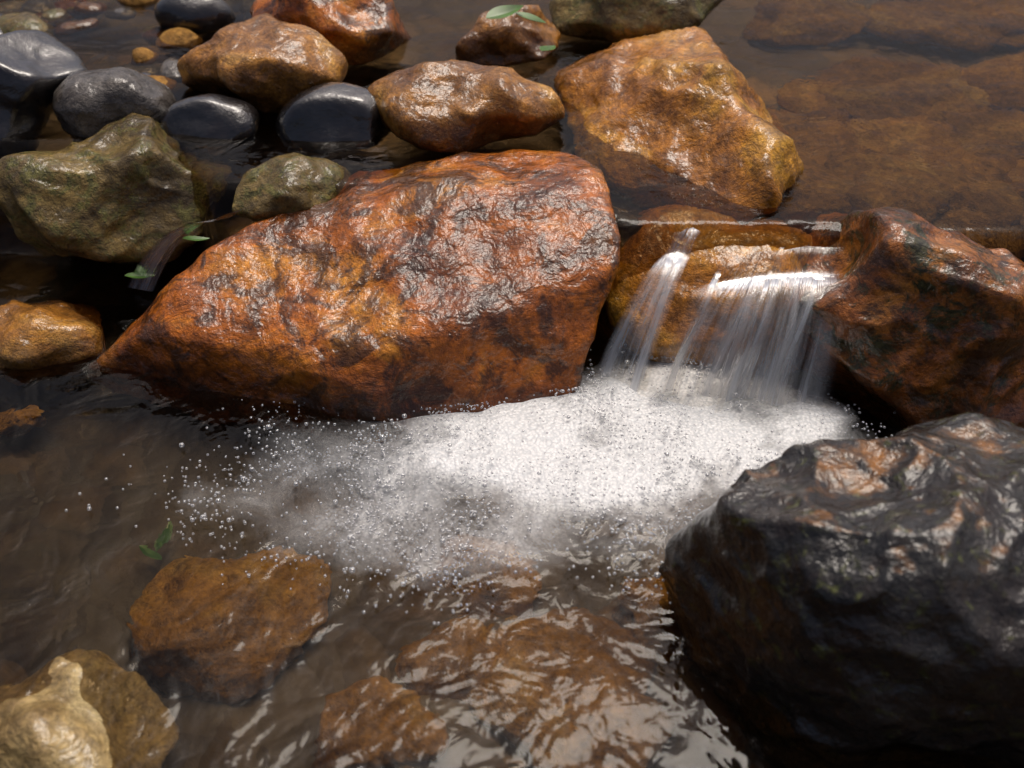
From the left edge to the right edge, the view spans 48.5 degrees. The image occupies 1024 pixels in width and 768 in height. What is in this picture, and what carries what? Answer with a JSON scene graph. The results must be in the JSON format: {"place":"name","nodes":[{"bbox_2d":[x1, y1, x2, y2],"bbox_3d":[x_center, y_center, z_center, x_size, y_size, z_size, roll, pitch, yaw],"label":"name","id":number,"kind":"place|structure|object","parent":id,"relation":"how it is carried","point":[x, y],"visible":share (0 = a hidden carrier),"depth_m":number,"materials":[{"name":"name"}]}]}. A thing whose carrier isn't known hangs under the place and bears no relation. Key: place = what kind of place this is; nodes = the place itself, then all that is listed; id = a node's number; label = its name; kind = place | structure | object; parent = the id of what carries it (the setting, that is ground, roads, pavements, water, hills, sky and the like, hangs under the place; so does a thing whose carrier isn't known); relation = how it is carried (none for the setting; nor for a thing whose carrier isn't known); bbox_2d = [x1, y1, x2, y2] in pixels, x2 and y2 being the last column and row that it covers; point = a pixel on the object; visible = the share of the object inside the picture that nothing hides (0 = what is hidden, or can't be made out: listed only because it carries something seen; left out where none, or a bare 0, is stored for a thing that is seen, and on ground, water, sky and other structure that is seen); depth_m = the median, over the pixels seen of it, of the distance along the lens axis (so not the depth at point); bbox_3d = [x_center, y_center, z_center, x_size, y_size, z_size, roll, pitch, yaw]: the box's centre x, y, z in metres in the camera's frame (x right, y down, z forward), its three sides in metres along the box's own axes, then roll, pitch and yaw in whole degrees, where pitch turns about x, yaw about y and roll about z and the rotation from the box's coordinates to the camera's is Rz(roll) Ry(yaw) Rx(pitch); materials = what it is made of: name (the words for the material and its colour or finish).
{"place":"outdoors","nodes":[
{"label":"outdoors","id":0,"kind":"place"},
{"bbox_2d":[0,0,1023,767],"bbox_3d":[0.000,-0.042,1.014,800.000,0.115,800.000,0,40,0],"label":"stream water","id":1,"kind":"structure","parent":0,"point":[178,642],"depth_m":0.95,"materials":[{"name":"brown liquid"}]},
{"bbox_2d":[0,12,47,32],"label":"pebble","id":2,"kind":"object","parent":1,"relation":"on","point":[11,22],"visible":0.38,"depth_m":1.38,"materials":[{"name":"beige stone"}]},
{"bbox_2d":[0,30,87,140],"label":"rock","id":3,"kind":"object","parent":1,"relation":"on","point":[37,67],"visible":0.68,"depth_m":1.19,"materials":[{"name":"grey stone"}]},
{"bbox_2d":[60,18,96,28],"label":"pebble","id":4,"kind":"object","parent":1,"relation":"on","point":[77,24],"visible":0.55,"depth_m":1.40,"materials":[{"name":"stone"}]},
{"bbox_2d":[77,1,100,10],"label":"pebble","id":5,"kind":"object","parent":1,"relation":"on","point":[90,5],"visible":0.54,"depth_m":1.44,"materials":[{"name":"brown stone"}]},
{"bbox_2d":[52,67,175,136],"bbox_3d":[-0.421,-0.293,1.210,0.126,0.087,0.089,-3,40,-4],"label":"rock","id":6,"kind":"object","parent":1,"relation":"in","point":[88,103],"visible":0.74,"depth_m":1.17,"materials":[{"name":"grey stone"}]},
{"bbox_2d":[114,8,124,12],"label":"pebble","id":7,"kind":"object","parent":1,"relation":"on","point":[118,10],"visible":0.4,"depth_m":1.43,"materials":[{"name":"grey stone"}]},
{"bbox_2d":[118,0,154,4],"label":"pebble","id":8,"kind":"object","parent":1,"relation":"on","point":[132,2],"visible":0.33,"depth_m":1.45,"materials":[{"name":"brown stone"}]},
{"bbox_2d":[125,272,153,277],"bbox_3d":[-0.374,-0.109,1.145,0.030,0.003,0.012,-5,39,-28],"label":"leaf","id":9,"kind":"object","parent":1,"relation":"on","point":[133,275],"visible":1,"depth_m":1.15,"materials":[{"name":"green plant"}]},
{"bbox_2d":[147,75,167,84],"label":"pebble","id":10,"kind":"object","parent":1,"relation":"on","point":[162,79],"visible":0.17,"depth_m":1.28,"materials":[{"name":"brown stone"}]},
{"bbox_2d":[160,57,180,76],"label":"pebble","id":11,"kind":"object","parent":1,"relation":"on","point":[168,68],"visible":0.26,"depth_m":1.30,"materials":[{"name":"grey stone"}]},
{"bbox_2d":[159,27,198,44],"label":"pebble","id":12,"kind":"object","parent":1,"relation":"on","point":[178,36],"visible":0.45,"depth_m":1.36,"materials":[{"name":"brown stone"}]},
{"bbox_2d":[129,206,249,290],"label":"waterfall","id":13,"kind":"structure","parent":1,"relation":"on","point":[142,268],"depth_m":1.12,"materials":[{"name":"clear liquid"}]},
{"bbox_2d":[154,0,235,31],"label":"rock","id":14,"kind":"object","parent":1,"relation":"in","point":[201,15],"visible":0.88,"depth_m":1.37,"materials":[{"name":"black stone"}]},
{"bbox_2d":[183,236,208,240],"bbox_3d":[-0.307,-0.141,1.106,0.028,0.002,0.011,-7,37,-39],"label":"leaf","id":15,"kind":"object","parent":1,"relation":"on","point":[195,238],"visible":1,"depth_m":1.11,"materials":[{"name":"green plant"}]},
{"bbox_2d":[158,93,259,138],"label":"rock","id":16,"kind":"object","parent":1,"relation":"on","point":[213,115],"visible":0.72,"depth_m":1.18,"materials":[{"name":"black stone"}]},
{"bbox_2d":[177,13,347,112],"bbox_3d":[-0.271,-0.334,1.256,0.174,0.123,0.124,30,49,30],"label":"rock","id":17,"kind":"object","parent":1,"relation":"in","point":[265,63],"visible":0.79,"depth_m":1.21,"materials":[{"name":"brown stone"}]},
{"bbox_2d":[250,0,409,64],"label":"rock","id":18,"kind":"object","parent":1,"relation":"on","point":[357,31],"visible":0.63,"depth_m":1.30,"materials":[{"name":"brown stone"}]},
{"bbox_2d":[275,82,385,141],"bbox_3d":[-0.188,-0.272,1.197,0.123,0.080,0.083,6,41,7],"label":"rock","id":19,"kind":"object","parent":1,"relation":"on","point":[333,111],"visible":0.67,"depth_m":1.17,"materials":[{"name":"black stone"}]},
{"bbox_2d":[368,59,564,152],"bbox_3d":[-0.048,-0.286,1.196,0.201,0.102,0.123,-9,41,-11],"label":"rock","id":20,"kind":"object","parent":1,"relation":"on","point":[454,106],"visible":0.94,"depth_m":1.15,"materials":[{"name":"brown stone"}]},
{"bbox_2d":[65,344,895,624],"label":"foam bubbles","id":21,"kind":"object","parent":1,"relation":"on","point":[620,542],"visible":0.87,"depth_m":0.94},
{"bbox_2d":[455,5,560,64],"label":"rock","id":22,"kind":"object","parent":1,"relation":"on","point":[514,39],"visible":0.8,"depth_m":1.31,"materials":[{"name":"brown stone"}]},
{"bbox_2d":[486,5,523,18],"bbox_3d":[-0.008,-0.408,1.249,0.045,0.004,0.023,-21,54,-8],"label":"leaf","id":23,"kind":"object","parent":22,"relation":"on","point":[502,11],"visible":1,"depth_m":1.25,"materials":[{"name":"green plant"}]},
{"bbox_2d":[516,12,545,22],"bbox_3d":[0.020,-0.402,1.249,0.040,0.004,0.021,24,36,19],"label":"leaf","id":24,"kind":"object","parent":22,"relation":"on","point":[529,16],"visible":1,"depth_m":1.25,"materials":[{"name":"green plant"}]},
{"bbox_2d":[539,45,555,50],"bbox_3d":[0.039,-0.361,1.226,0.016,0.003,0.030,20,35,22],"label":"leaf","id":25,"kind":"object","parent":22,"relation":"on","point":[546,48],"visible":1,"depth_m":1.23,"materials":[{"name":"green plant"}]},
{"bbox_2d":[549,0,722,41],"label":"rock","id":26,"kind":"object","parent":1,"relation":"on","point":[615,20],"visible":0.72,"depth_m":1.35,"materials":[{"name":"brown stone"}]},
{"bbox_2d":[622,228,698,376],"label":"waterfall","id":27,"kind":"structure","parent":1,"relation":"on","point":[676,256],"depth_m":1.04,"materials":[{"name":"white liquid"}]},
{"bbox_2d":[637,256,673,378],"bbox_3d":[0.138,-0.072,1.048,0.015,0.107,0.092,17,43,19],"label":"waterfall strand","id":28,"kind":"object","parent":27,"relation":"attached to","point":[668,261],"visible":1,"depth_m":1.03,"materials":[{"name":"white liquid"}]},
{"bbox_2d":[631,232,694,390],"bbox_3d":[0.141,-0.067,1.042,0.014,0.107,0.122,20,44,22],"label":"waterfall strand","id":29,"kind":"object","parent":27,"relation":"attached to","point":[679,260],"visible":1,"depth_m":1.03,"materials":[{"name":"white liquid"}]},
{"bbox_2d":[720,274,771,401],"bbox_3d":[0.216,-0.047,1.017,0.013,0.105,0.125,20,44,22],"label":"waterfall strand","id":30,"kind":"object","parent":1,"relation":"on","point":[767,283],"visible":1,"depth_m":1.00,"materials":[{"name":"white liquid"}]},
{"bbox_2d":[745,274,779,394],"bbox_3d":[0.228,-0.052,1.024,0.016,0.107,0.094,17,43,19],"label":"waterfall strand","id":31,"kind":"object","parent":1,"relation":"on","point":[775,279],"visible":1,"depth_m":1.01,"materials":[{"name":"white liquid"}]},
{"bbox_2d":[700,247,828,403],"bbox_3d":[0.242,-0.051,1.028,0.075,0.102,0.148,30,49,31],"label":"strand","id":32,"kind":"object","parent":1,"relation":"on","point":[719,361],"visible":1,"depth_m":1.02,"materials":[{"name":"white liquid"}]},
{"bbox_2d":[702,246,832,404],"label":"waterfall","id":33,"kind":"structure","parent":1,"relation":"on","point":[803,278],"depth_m":1.01,"materials":[{"name":"white liquid"}]},
{"bbox_2d":[665,274,719,391],"bbox_3d":[0.172,-0.053,1.024,0.017,0.106,0.095,27,47,28],"label":"waterfall strand","id":34,"kind":"object","parent":33,"relation":"attached to","point":[683,348],"visible":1,"depth_m":1.01,"materials":[{"name":"white liquid"}]},
{"bbox_2d":[766,274,818,390],"bbox_3d":[0.260,-0.055,1.026,0.016,0.106,0.089,27,47,28],"label":"waterfall strand","id":35,"kind":"object","parent":33,"relation":"attached to","point":[775,370],"visible":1,"depth_m":1.02,"materials":[{"name":"white liquid"}]},
{"bbox_2d":[775,274,817,388],"bbox_3d":[0.263,-0.053,1.024,0.013,0.107,0.094,19,44,21],"label":"waterfall strand","id":36,"kind":"object","parent":33,"relation":"attached to","point":[815,281],"visible":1,"depth_m":1.01,"materials":[{"name":"white liquid"}]},
{"label":"pebble","id":37,"kind":"object","parent":1,"relation":"on","visible":0},
{"bbox_2d":[42,8,64,17],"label":"pebble","id":38,"kind":"object","parent":37,"relation":"on","point":[55,12],"visible":0.37,"depth_m":1.42,"materials":[{"name":"beige stone"}]},
{"label":"pebble","id":39,"kind":"object","parent":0,"visible":0},
{"bbox_2d":[132,47,153,61],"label":"pebble","id":40,"kind":"object","parent":39,"relation":"on","point":[140,54],"visible":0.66,"depth_m":1.32,"materials":[{"name":"brown stone"}]},
{"bbox_3d":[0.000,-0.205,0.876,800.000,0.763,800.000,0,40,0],"label":"stream bed ground","id":41,"kind":"structure","parent":0,"visible":0},
{"bbox_2d":[0,299,102,370],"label":"rock","id":42,"kind":"object","parent":41,"relation":"on","point":[41,334],"visible":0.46,"depth_m":1.07,"materials":[{"name":"brown stone"}]},
{"bbox_2d":[0,656,111,767],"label":"rock","id":43,"kind":"object","parent":41,"relation":"on","point":[57,722],"visible":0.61,"depth_m":0.75,"materials":[{"name":"beige stone"}]},
{"bbox_2d":[0,113,201,264],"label":"rock","id":44,"kind":"object","parent":41,"relation":"on","point":[120,191],"visible":0.82,"depth_m":1.12,"materials":[{"name":"green stone"}]},
{"bbox_2d":[97,149,620,421],"bbox_3d":[-0.148,-0.057,1.100,0.528,0.166,0.311,-13,60,-1],"label":"boulder","id":45,"kind":"object","parent":41,"relation":"on","point":[472,279],"visible":0.86,"depth_m":1.03,"materials":[{"name":"brown stone"}]},
{"bbox_2d":[232,152,343,221],"bbox_3d":[-0.216,-0.189,1.120,0.121,0.066,0.085,-10,41,-11],"label":"rock","id":46,"kind":"object","parent":45,"relation":"on","point":[289,183],"visible":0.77,"depth_m":1.10,"materials":[{"name":"green stone"}]},
{"bbox_2d":[553,26,803,208],"bbox_3d":[0.177,-0.265,1.236,0.241,0.207,0.396,-8,41,-9],"label":"fallen rock","id":47,"kind":"object","parent":41,"relation":"on","point":[687,102],"visible":0.76,"depth_m":1.15,"materials":[{"name":"wet brown stone"}]},
{"bbox_2d":[606,245,802,367],"bbox_3d":[0.196,-0.076,1.128,0.244,0.179,0.178,-3,40,-3],"label":"rock","id":48,"kind":"object","parent":41,"relation":"on","point":[678,306],"visible":0.39,"depth_m":1.05,"materials":[{"name":"wet brown stone"}]},
{"bbox_2d":[658,412,1023,765],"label":"boulder","id":49,"kind":"object","parent":41,"relation":"on","point":[854,595],"visible":0.87,"depth_m":0.72,"materials":[{"name":"black stone"}]},
{"bbox_2d":[786,207,1023,424],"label":"rock","id":50,"kind":"object","parent":41,"relation":"on","point":[909,316],"visible":0.71,"depth_m":0.98,"materials":[{"name":"brown stone"}]}
]}

